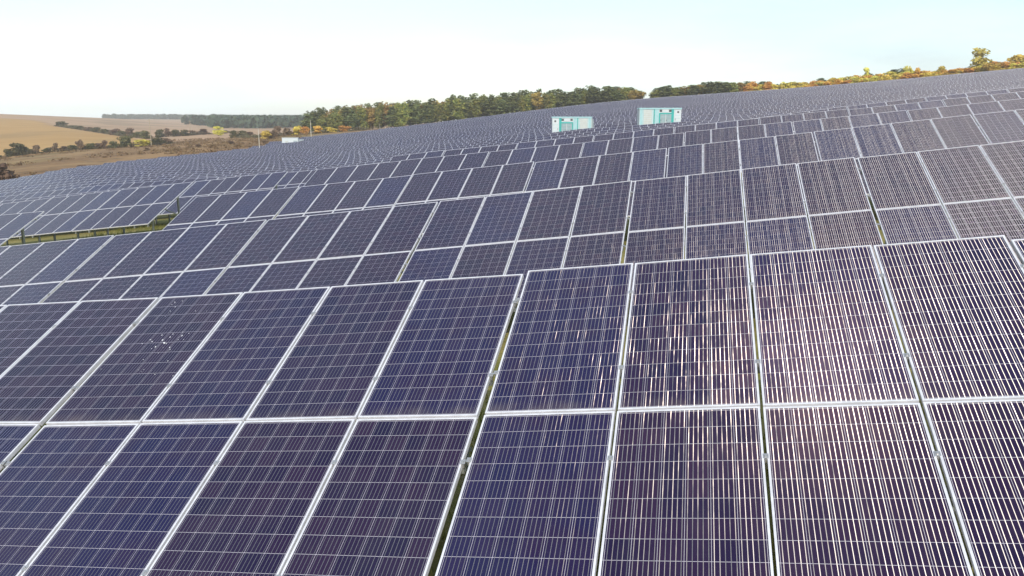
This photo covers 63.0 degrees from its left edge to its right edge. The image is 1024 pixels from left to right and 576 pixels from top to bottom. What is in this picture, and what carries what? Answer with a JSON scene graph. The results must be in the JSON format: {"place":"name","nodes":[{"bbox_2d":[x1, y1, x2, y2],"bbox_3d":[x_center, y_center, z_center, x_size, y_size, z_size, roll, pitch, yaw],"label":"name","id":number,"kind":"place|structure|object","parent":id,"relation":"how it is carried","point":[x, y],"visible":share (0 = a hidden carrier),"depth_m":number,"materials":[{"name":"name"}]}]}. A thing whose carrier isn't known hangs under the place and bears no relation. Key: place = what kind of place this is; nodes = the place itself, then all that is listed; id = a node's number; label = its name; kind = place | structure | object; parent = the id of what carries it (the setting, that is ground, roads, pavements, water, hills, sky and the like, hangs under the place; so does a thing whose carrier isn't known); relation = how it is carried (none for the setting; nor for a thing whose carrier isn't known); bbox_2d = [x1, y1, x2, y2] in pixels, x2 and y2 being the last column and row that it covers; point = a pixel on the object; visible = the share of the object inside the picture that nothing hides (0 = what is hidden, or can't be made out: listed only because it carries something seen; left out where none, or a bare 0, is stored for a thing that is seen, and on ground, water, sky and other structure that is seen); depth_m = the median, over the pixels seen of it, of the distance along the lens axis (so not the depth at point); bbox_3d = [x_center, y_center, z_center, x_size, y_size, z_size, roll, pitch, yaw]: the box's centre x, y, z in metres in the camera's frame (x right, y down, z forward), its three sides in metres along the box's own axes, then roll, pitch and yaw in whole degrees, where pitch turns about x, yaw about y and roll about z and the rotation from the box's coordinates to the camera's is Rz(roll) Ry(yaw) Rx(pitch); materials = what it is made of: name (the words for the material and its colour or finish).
{"place":"outdoors","nodes":[
{"label":"outdoors","id":0,"kind":"place"},
{"bbox_2d":[0,114,974,575],"bbox_3d":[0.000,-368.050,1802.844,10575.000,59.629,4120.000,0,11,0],"label":"ground","id":1,"kind":"structure","parent":0,"point":[42,132],"depth_m":335.77,"materials":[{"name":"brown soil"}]},
{"bbox_2d":[0,163,15,179],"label":"bush","id":2,"kind":"object","parent":1,"relation":"on","point":[4,175],"visible":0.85,"depth_m":176.50,"materials":[{"name":"brown plant"}]},
{"bbox_2d":[9,143,28,155],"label":"bush","id":3,"kind":"object","parent":1,"relation":"on","point":[19,149],"visible":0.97,"depth_m":387.38,"materials":[{"name":"green plant"}]},
{"bbox_2d":[0,211,43,245],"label":"solar table","id":4,"kind":"object","parent":1,"relation":"on","point":[11,225],"visible":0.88,"depth_m":30.51,"materials":[{"name":"blue glass"}]},
{"bbox_2d":[0,198,51,245],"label":"solar table","id":5,"kind":"object","parent":1,"relation":"on","point":[21,207],"visible":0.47,"depth_m":41.40,"materials":[{"name":"blue glass"}]},
{"bbox_2d":[0,196,53,238],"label":"solar table","id":6,"kind":"object","parent":1,"relation":"on","point":[17,200],"visible":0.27,"depth_m":52.58,"materials":[{"name":"blue glass"}]},
{"bbox_2d":[0,235,113,304],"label":"solar table","id":7,"kind":"object","parent":1,"relation":"on","point":[35,273],"visible":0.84,"depth_m":19.09,"materials":[{"name":"blue glass"}]},
{"bbox_2d":[11,190,119,240],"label":"solar table","id":8,"kind":"object","parent":1,"relation":"on","point":[65,214],"visible":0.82,"depth_m":39.38,"materials":[{"name":"blue glass"}]},
{"bbox_2d":[32,190,108,237],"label":"solar table","id":9,"kind":"object","parent":1,"relation":"on","point":[76,194],"visible":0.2,"depth_m":51.55,"materials":[{"name":"blue glass"}]},
{"bbox_2d":[0,297,158,471],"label":"solar table","id":10,"kind":"object","parent":1,"relation":"on","point":[53,355],"visible":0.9,"depth_m":8.44,"materials":[{"name":"blue glass"}]},
{"bbox_2d":[0,141,176,157],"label":"hedge","id":11,"kind":"object","parent":1,"relation":"on","point":[85,148],"visible":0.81,"depth_m":390.19,"materials":[{"name":"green plant"}]},
{"bbox_2d":[54,124,152,138],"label":"hedge","id":12,"kind":"object","parent":1,"relation":"on","point":[98,131],"visible":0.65,"depth_m":627.75,"materials":[{"name":"green plant"}]},
{"bbox_2d":[116,135,132,147],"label":"bush","id":13,"kind":"object","parent":1,"relation":"on","point":[124,140],"visible":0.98,"depth_m":391.19,"materials":[{"name":"green plant"}]},
{"bbox_2d":[72,182,192,236],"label":"solar table","id":14,"kind":"object","parent":1,"relation":"on","point":[123,208],"visible":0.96,"depth_m":38.24,"materials":[{"name":"blue glass"}]},
{"bbox_2d":[42,220,266,302],"bbox_3d":[-7.707,0.327,17.707,4.084,2.810,3.629,-4,10,16],"label":"solar table","id":15,"kind":"object","parent":1,"relation":"on","point":[190,261],"visible":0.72,"depth_m":17.92,"materials":[{"name":"blue glass"}]},
{"bbox_2d":[102,113,207,125],"bbox_3d":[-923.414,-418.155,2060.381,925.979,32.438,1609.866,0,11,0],"label":"distant wood","id":16,"kind":"object","parent":1,"relation":"on","point":[199,119],"visible":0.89,"depth_m":2269.61,"materials":[{"name":"green plant"}]},
{"bbox_2d":[0,133,314,174],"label":"dry scrub","id":17,"kind":"object","parent":1,"relation":"on","point":[175,149],"visible":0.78,"depth_m":329.41,"materials":[{"name":"brown plant"}]},
{"bbox_2d":[147,179,224,225],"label":"solar table","id":18,"kind":"object","parent":1,"relation":"on","point":[191,193],"visible":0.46,"depth_m":47.92,"materials":[{"name":"blue glass"}]},
{"bbox_2d":[152,130,234,137],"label":"hedge","id":19,"kind":"object","parent":1,"relation":"on","point":[200,133],"visible":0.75,"depth_m":595.40,"materials":[{"name":"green plant"}]},
{"bbox_2d":[163,187,299,238],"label":"solar table","id":20,"kind":"object","parent":1,"relation":"on","point":[267,205],"visible":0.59,"depth_m":27.72,"materials":[{"name":"blue glass"}]},
{"bbox_2d":[209,171,287,195],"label":"solar table","id":21,"kind":"object","parent":1,"relation":"on","point":[248,183],"visible":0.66,"depth_m":47.46,"materials":[{"name":"blue glass"}]},
{"bbox_2d":[205,114,305,128],"bbox_3d":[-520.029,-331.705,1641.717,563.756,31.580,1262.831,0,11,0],"label":"distant wood","id":22,"kind":"object","parent":1,"relation":"on","point":[248,121],"visible":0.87,"depth_m":1042.73,"materials":[{"name":"green plant"}]},
{"bbox_2d":[0,274,523,575],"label":"solar table","id":23,"kind":"object","parent":1,"relation":"on","point":[322,431],"visible":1,"depth_m":6.67,"materials":[{"name":"blue glass"}]},
{"bbox_2d":[237,133,302,137],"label":"hedge","id":24,"kind":"object","parent":1,"relation":"on","point":[245,135],"visible":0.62,"depth_m":445.15,"materials":[{"name":"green plant"}]},
{"bbox_2d":[274,172,297,188],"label":"solar table","id":25,"kind":"object","parent":1,"relation":"on","point":[286,180],"visible":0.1,"depth_m":56.27,"materials":[{"name":"blue glass"}]},
{"bbox_2d":[285,170,316,202],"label":"solar table","id":26,"kind":"object","parent":1,"relation":"on","point":[300,178],"visible":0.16,"depth_m":55.89,"materials":[{"name":"blue glass"}]},
{"bbox_2d":[299,113,316,132],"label":"tree","id":27,"kind":"object","parent":1,"relation":"on","point":[307,119],"visible":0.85,"depth_m":488.52,"materials":[{"name":"green plant"}]},
{"bbox_2d":[205,202,437,294],"bbox_3d":[-3.783,0.037,16.605,4.084,2.811,3.631,-4,10,16],"label":"solar table","id":28,"kind":"object","parent":1,"relation":"on","point":[367,246],"visible":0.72,"depth_m":16.75,"materials":[{"name":"blue glass"}]},
{"bbox_2d":[316,115,326,130],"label":"leafy tree","id":29,"kind":"object","parent":1,"relation":"on","point":[321,122],"visible":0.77,"depth_m":488.37,"materials":[{"name":"green plant"}]},
{"bbox_2d":[330,112,344,127],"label":"leafy tree","id":30,"kind":"object","parent":1,"relation":"on","point":[337,119],"visible":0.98,"depth_m":484.09,"materials":[{"name":"green plant"}]},
{"bbox_2d":[308,127,369,133],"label":"hedge","id":31,"kind":"object","parent":1,"relation":"on","point":[359,129],"visible":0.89,"depth_m":448.98,"materials":[{"name":"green plant"}]},
{"bbox_2d":[275,175,411,218],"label":"solar table","id":32,"kind":"object","parent":1,"relation":"on","point":[342,197],"visible":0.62,"depth_m":26.70,"materials":[{"name":"blue glass"}]},
{"bbox_2d":[340,107,355,128],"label":"pine tree","id":33,"kind":"object","parent":1,"relation":"on","point":[343,113],"visible":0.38,"depth_m":490.52,"materials":[{"name":"green plant"}]},
{"bbox_2d":[304,161,399,185],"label":"solar table","id":34,"kind":"object","parent":1,"relation":"on","point":[353,173],"visible":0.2,"depth_m":36.49,"materials":[{"name":"blue glass"}]},
{"bbox_2d":[344,109,361,130],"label":"pine tree","id":35,"kind":"object","parent":1,"relation":"on","point":[351,118],"visible":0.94,"depth_m":485.61,"materials":[{"name":"green plant"}]},
{"bbox_2d":[356,106,368,127],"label":"leafy tree","id":36,"kind":"object","parent":1,"relation":"on","point":[363,121],"visible":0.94,"depth_m":489.17,"materials":[{"name":"green plant"}]},
{"bbox_2d":[365,108,376,128],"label":"leafy tree","id":37,"kind":"object","parent":1,"relation":"on","point":[371,117],"visible":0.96,"depth_m":491.65,"materials":[{"name":"brown plant"}]},
{"bbox_2d":[373,103,384,127],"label":"leafy tree","id":38,"kind":"object","parent":1,"relation":"on","point":[378,113],"visible":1,"depth_m":490.18,"materials":[{"name":"green plant"}]},
{"bbox_2d":[378,101,390,127],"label":"leafy tree","id":39,"kind":"object","parent":1,"relation":"on","point":[386,108],"visible":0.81,"depth_m":492.81,"materials":[{"name":"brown plant"}]},
{"bbox_2d":[382,106,398,126],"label":"pine tree","id":40,"kind":"object","parent":1,"relation":"on","point":[392,117],"visible":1,"depth_m":491.03,"materials":[{"name":"green plant"}]},
{"bbox_2d":[393,102,401,126],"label":"leafy tree","id":41,"kind":"object","parent":1,"relation":"on","point":[396,113],"visible":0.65,"depth_m":492.85,"materials":[{"name":"green plant"}]},
{"bbox_2d":[397,102,412,125],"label":"leafy tree","id":42,"kind":"object","parent":1,"relation":"on","point":[404,111],"visible":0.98,"depth_m":483.18,"materials":[{"name":"green plant"}]},
{"bbox_2d":[406,100,415,125],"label":"pine tree","id":43,"kind":"object","parent":1,"relation":"on","point":[409,102],"visible":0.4,"depth_m":490.47,"materials":[{"name":"green plant"}]},
{"bbox_2d":[389,150,444,161],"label":"solar table","id":44,"kind":"object","parent":1,"relation":"on","point":[419,155],"visible":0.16,"depth_m":45.36,"materials":[{"name":"blue glass"}]},
{"bbox_2d":[409,104,424,124],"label":"pine tree","id":45,"kind":"object","parent":1,"relation":"on","point":[416,114],"visible":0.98,"depth_m":487.55,"materials":[{"name":"green plant"}]},
{"bbox_2d":[419,103,431,123],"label":"pine tree","id":46,"kind":"object","parent":1,"relation":"on","point":[424,112],"visible":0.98,"depth_m":486.73,"materials":[{"name":"green plant"}]},
{"bbox_2d":[390,152,488,200],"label":"solar table","id":47,"kind":"object","parent":1,"relation":"on","point":[436,164],"visible":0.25,"depth_m":35.43,"materials":[{"name":"blue glass"}]},
{"bbox_2d":[433,102,448,121],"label":"leafy tree","id":48,"kind":"object","parent":1,"relation":"on","point":[440,112],"visible":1,"depth_m":484.00,"materials":[{"name":"green plant"}]},
{"bbox_2d":[443,98,452,120],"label":"leafy tree","id":49,"kind":"object","parent":1,"relation":"on","point":[447,102],"visible":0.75,"depth_m":489.26,"materials":[{"name":"green plant"}]},
{"bbox_2d":[447,97,459,119],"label":"pine tree","id":50,"kind":"object","parent":1,"relation":"on","point":[452,109],"visible":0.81,"depth_m":488.03,"materials":[{"name":"green plant"}]},
{"bbox_2d":[452,99,466,119],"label":"leafy tree","id":51,"kind":"object","parent":1,"relation":"on","point":[457,104],"visible":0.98,"depth_m":485.61,"materials":[{"name":"green plant"}]},
{"bbox_2d":[395,162,533,236],"bbox_3d":[-1.546,-2.085,25.035,4.038,2.809,3.630,-4,10,15],"label":"solar table","id":52,"kind":"object","parent":1,"relation":"on","point":[438,187],"visible":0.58,"depth_m":25.62,"materials":[{"name":"blue glass"}]},
{"bbox_2d":[462,100,473,117],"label":"pine tree","id":53,"kind":"object","parent":1,"relation":"on","point":[467,109],"visible":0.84,"depth_m":487.47,"materials":[{"name":"green plant"}]},
{"bbox_2d":[468,98,483,116],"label":"leafy tree","id":54,"kind":"object","parent":1,"relation":"on","point":[476,106],"visible":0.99,"depth_m":483.86,"materials":[{"name":"green plant"}]},
{"bbox_2d":[443,143,517,166],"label":"solar table","id":55,"kind":"object","parent":1,"relation":"on","point":[489,149],"visible":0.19,"depth_m":44.40,"materials":[{"name":"blue glass"}]},
{"bbox_2d":[479,97,498,115],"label":"pine tree","id":56,"kind":"object","parent":1,"relation":"on","point":[489,102],"visible":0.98,"depth_m":483.17,"materials":[{"name":"green plant"}]},
{"bbox_2d":[487,99,506,114],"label":"pine tree","id":57,"kind":"object","parent":1,"relation":"on","point":[498,111],"visible":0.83,"depth_m":484.51,"materials":[{"name":"green plant"}]},
{"bbox_2d":[500,99,512,113],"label":"pine tree","id":58,"kind":"object","parent":1,"relation":"on","point":[505,111],"visible":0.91,"depth_m":484.91,"materials":[{"name":"green plant"}]},
{"bbox_2d":[0,68,1023,200],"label":"distant solar tables","id":59,"kind":"object","parent":1,"relation":"on","point":[384,145],"visible":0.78,"depth_m":175.42,"materials":[{"name":"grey glass"}]},
{"bbox_2d":[505,92,520,112],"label":"pine tree","id":60,"kind":"object","parent":1,"relation":"on","point":[513,97],"visible":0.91,"depth_m":485.74,"materials":[{"name":"green plant"}]},
{"bbox_2d":[398,181,631,297],"bbox_3d":[0.147,-0.258,15.517,4.084,2.812,3.630,-4,10,16],"label":"solar table","id":61,"kind":"object","parent":1,"relation":"on","point":[472,237],"visible":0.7,"depth_m":15.61,"materials":[{"name":"blue glass"}]},
{"bbox_2d":[517,96,526,111],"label":"leafy tree","id":62,"kind":"object","parent":1,"relation":"on","point":[521,102],"visible":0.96,"depth_m":487.46,"materials":[{"name":"green plant"}]},
{"bbox_2d":[524,93,535,110],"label":"leafy tree","id":63,"kind":"object","parent":1,"relation":"on","point":[528,105],"visible":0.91,"depth_m":488.84,"materials":[{"name":"green plant"}]},
{"bbox_2d":[483,143,583,191],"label":"solar table","id":64,"kind":"object","parent":1,"relation":"on","point":[537,154],"visible":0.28,"depth_m":34.40,"materials":[{"name":"blue glass"}]},
{"bbox_2d":[530,91,544,109],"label":"leafy tree","id":65,"kind":"object","parent":1,"relation":"on","point":[536,101],"visible":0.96,"depth_m":482.42,"materials":[{"name":"yellow plant"}]},
{"bbox_2d":[540,94,551,108],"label":"leafy tree","id":66,"kind":"object","parent":1,"relation":"on","point":[546,102],"visible":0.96,"depth_m":482.34,"materials":[{"name":"green plant"}]},
{"bbox_2d":[516,135,593,156],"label":"solar table","id":67,"kind":"object","parent":1,"relation":"on","point":[553,142],"visible":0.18,"depth_m":43.30,"materials":[{"name":"blue glass"}]},
{"bbox_2d":[554,89,568,106],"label":"pine tree","id":68,"kind":"object","parent":1,"relation":"on","point":[560,98],"visible":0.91,"depth_m":488.11,"materials":[{"name":"green plant"}]},
{"bbox_2d":[564,93,574,105],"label":"pine tree","id":69,"kind":"object","parent":1,"relation":"on","point":[569,100],"visible":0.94,"depth_m":488.41,"materials":[{"name":"green plant"}]},
{"bbox_2d":[551,117,593,131],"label":"transformer kiosk","id":70,"kind":"object","parent":1,"relation":"on","point":[559,124],"visible":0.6,"depth_m":125.55,"materials":[{"name":"metal"}]},
{"bbox_2d":[572,87,583,104],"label":"pine tree","id":71,"kind":"object","parent":1,"relation":"on","point":[578,95],"visible":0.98,"depth_m":488.37,"materials":[{"name":"green plant"}]},
{"bbox_2d":[525,148,666,218],"bbox_3d":[2.379,-2.327,23.942,4.038,2.810,3.630,-4,10,15],"label":"solar table","id":72,"kind":"object","parent":1,"relation":"on","point":[610,168],"visible":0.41,"depth_m":24.58,"materials":[{"name":"blue glass"}]},
{"bbox_2d":[587,87,606,102],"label":"pine tree","id":73,"kind":"object","parent":1,"relation":"on","point":[596,92],"visible":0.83,"depth_m":484.25,"materials":[{"name":"green plant"}]},
{"bbox_2d":[593,90,611,102],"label":"pine tree","id":74,"kind":"object","parent":1,"relation":"on","point":[605,96],"visible":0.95,"depth_m":481.39,"materials":[{"name":"green plant"}]},
{"bbox_2d":[609,90,623,101],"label":"pine tree","id":75,"kind":"object","parent":1,"relation":"on","point":[616,97],"visible":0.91,"depth_m":485.79,"materials":[{"name":"green plant"}]},
{"bbox_2d":[581,133,683,183],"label":"solar table","id":76,"kind":"object","parent":1,"relation":"on","point":[616,146],"visible":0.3,"depth_m":33.35,"materials":[{"name":"blue glass"}]},
{"bbox_2d":[593,127,673,150],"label":"solar table","id":77,"kind":"object","parent":1,"relation":"on","point":[659,131],"visible":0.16,"depth_m":42.20,"materials":[{"name":"blue glass"}]},
{"bbox_2d":[637,108,681,124],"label":"transformer kiosk","id":78,"kind":"object","parent":1,"relation":"on","point":[654,115],"visible":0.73,"depth_m":118.47,"materials":[{"name":"metal"}]},
{"bbox_2d":[684,85,704,94],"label":"pine tree","id":79,"kind":"object","parent":1,"relation":"on","point":[695,89],"visible":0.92,"depth_m":458.85,"materials":[{"name":"green plant"}]},
{"bbox_2d":[699,81,718,93],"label":"pine tree","id":80,"kind":"object","parent":1,"relation":"on","point":[709,87],"visible":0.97,"depth_m":459.59,"materials":[{"name":"green plant"}]},
{"bbox_2d":[675,118,758,145],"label":"solar table","id":81,"kind":"object","parent":1,"relation":"on","point":[708,126],"visible":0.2,"depth_m":41.15,"materials":[{"name":"blue glass"}]},
{"bbox_2d":[713,81,727,92],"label":"pine tree","id":82,"kind":"object","parent":1,"relation":"on","point":[720,85],"visible":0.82,"depth_m":462.59,"materials":[{"name":"green plant"}]},
{"bbox_2d":[435,235,1023,575],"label":"solar table","id":83,"kind":"object","parent":1,"relation":"on","point":[851,460],"visible":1,"depth_m":5.70,"materials":[{"name":"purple glass"}]},
{"bbox_2d":[685,121,793,172],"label":"solar table","id":84,"kind":"object","parent":1,"relation":"on","point":[730,134],"visible":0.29,"depth_m":32.32,"materials":[{"name":"blue glass"}]},
{"bbox_2d":[666,132,818,211],"bbox_3d":[6.308,-2.594,22.857,4.038,2.807,3.629,-4,10,15],"label":"solar table","id":85,"kind":"object","parent":1,"relation":"on","point":[725,156],"visible":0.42,"depth_m":23.52,"materials":[{"name":"blue glass"}]},
{"bbox_2d":[624,157,882,289],"bbox_3d":[4.076,-0.542,14.427,4.084,2.813,3.630,-4,10,16],"label":"solar table","id":86,"kind":"object","parent":1,"relation":"on","point":[836,203],"visible":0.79,"depth_m":14.53,"materials":[{"name":"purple glass"}]},
{"bbox_2d":[760,109,849,134],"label":"solar table","id":87,"kind":"object","parent":1,"relation":"on","point":[792,118],"visible":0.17,"depth_m":40.02,"materials":[{"name":"blue glass"}]},
{"bbox_2d":[775,106,846,119],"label":"solar table","id":88,"kind":"object","parent":1,"relation":"on","point":[836,108],"visible":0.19,"depth_m":47.98,"materials":[{"name":"blue glass"}]},
{"bbox_2d":[793,110,910,160],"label":"solar table","id":89,"kind":"object","parent":1,"relation":"on","point":[815,125],"visible":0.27,"depth_m":31.31,"materials":[{"name":"blue glass"}]},
{"bbox_2d":[847,97,925,113],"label":"solar table","id":90,"kind":"object","parent":1,"relation":"on","point":[915,100],"visible":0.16,"depth_m":46.93,"materials":[{"name":"blue glass"}]},
{"bbox_2d":[849,100,944,120],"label":"solar table","id":91,"kind":"object","parent":1,"relation":"on","point":[907,106],"visible":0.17,"depth_m":38.98,"materials":[{"name":"blue glass"}]},
{"bbox_2d":[814,115,988,194],"bbox_3d":[10.232,-2.872,21.756,4.038,2.810,3.628,-4,10,15],"label":"solar table","id":92,"kind":"object","parent":1,"relation":"on","point":[924,135],"visible":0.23,"depth_m":22.42,"materials":[{"name":"blue glass"}]},
{"bbox_2d":[857,140,1023,263],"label":"solar table","id":93,"kind":"object","parent":1,"relation":"on","point":[978,190],"visible":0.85,"depth_m":13.76,"materials":[{"name":"blue glass"}]},
{"bbox_2d":[907,98,1023,143],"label":"solar table","id":94,"kind":"object","parent":1,"relation":"on","point":[964,109],"visible":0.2,"depth_m":30.34,"materials":[{"name":"blue glass"}]},
{"bbox_2d":[925,89,1008,105],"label":"solar table","id":95,"kind":"object","parent":1,"relation":"on","point":[966,95],"visible":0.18,"depth_m":45.89,"materials":[{"name":"blue glass"}]},
{"bbox_2d":[970,47,991,67],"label":"autumn tree","id":96,"kind":"object","parent":1,"relation":"on","point":[980,60],"visible":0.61,"depth_m":386.35,"materials":[{"name":"yellow plant"}]},
{"bbox_2d":[942,91,1023,105],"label":"solar table","id":97,"kind":"object","parent":1,"relation":"on","point":[982,98],"visible":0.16,"depth_m":38.01,"materials":[{"name":"blue glass"}]},
{"bbox_2d":[973,109,1023,143],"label":"solar table","id":98,"kind":"object","parent":1,"relation":"on","point":[1002,127],"visible":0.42,"depth_m":21.87,"materials":[{"name":"blue glass"}]},
{"bbox_2d":[1006,54,1023,62],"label":"autumn tree","id":99,"kind":"object","parent":1,"relation":"on","point":[1017,57],"visible":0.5,"depth_m":377.59,"materials":[{"name":"yellow plant"}]},
{"bbox_2d":[1011,239,1023,263],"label":"solar table","id":100,"kind":"object","parent":1,"relation":"on","point":[1017,245],"visible":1,"depth_m":6.73,"materials":[{"name":"blue glass"}]},
{"bbox_2d":[0,0,1023,121],"label":"sky","id":101,"kind":"structure","parent":0,"point":[66,58],"materials":[{"name":"white"}]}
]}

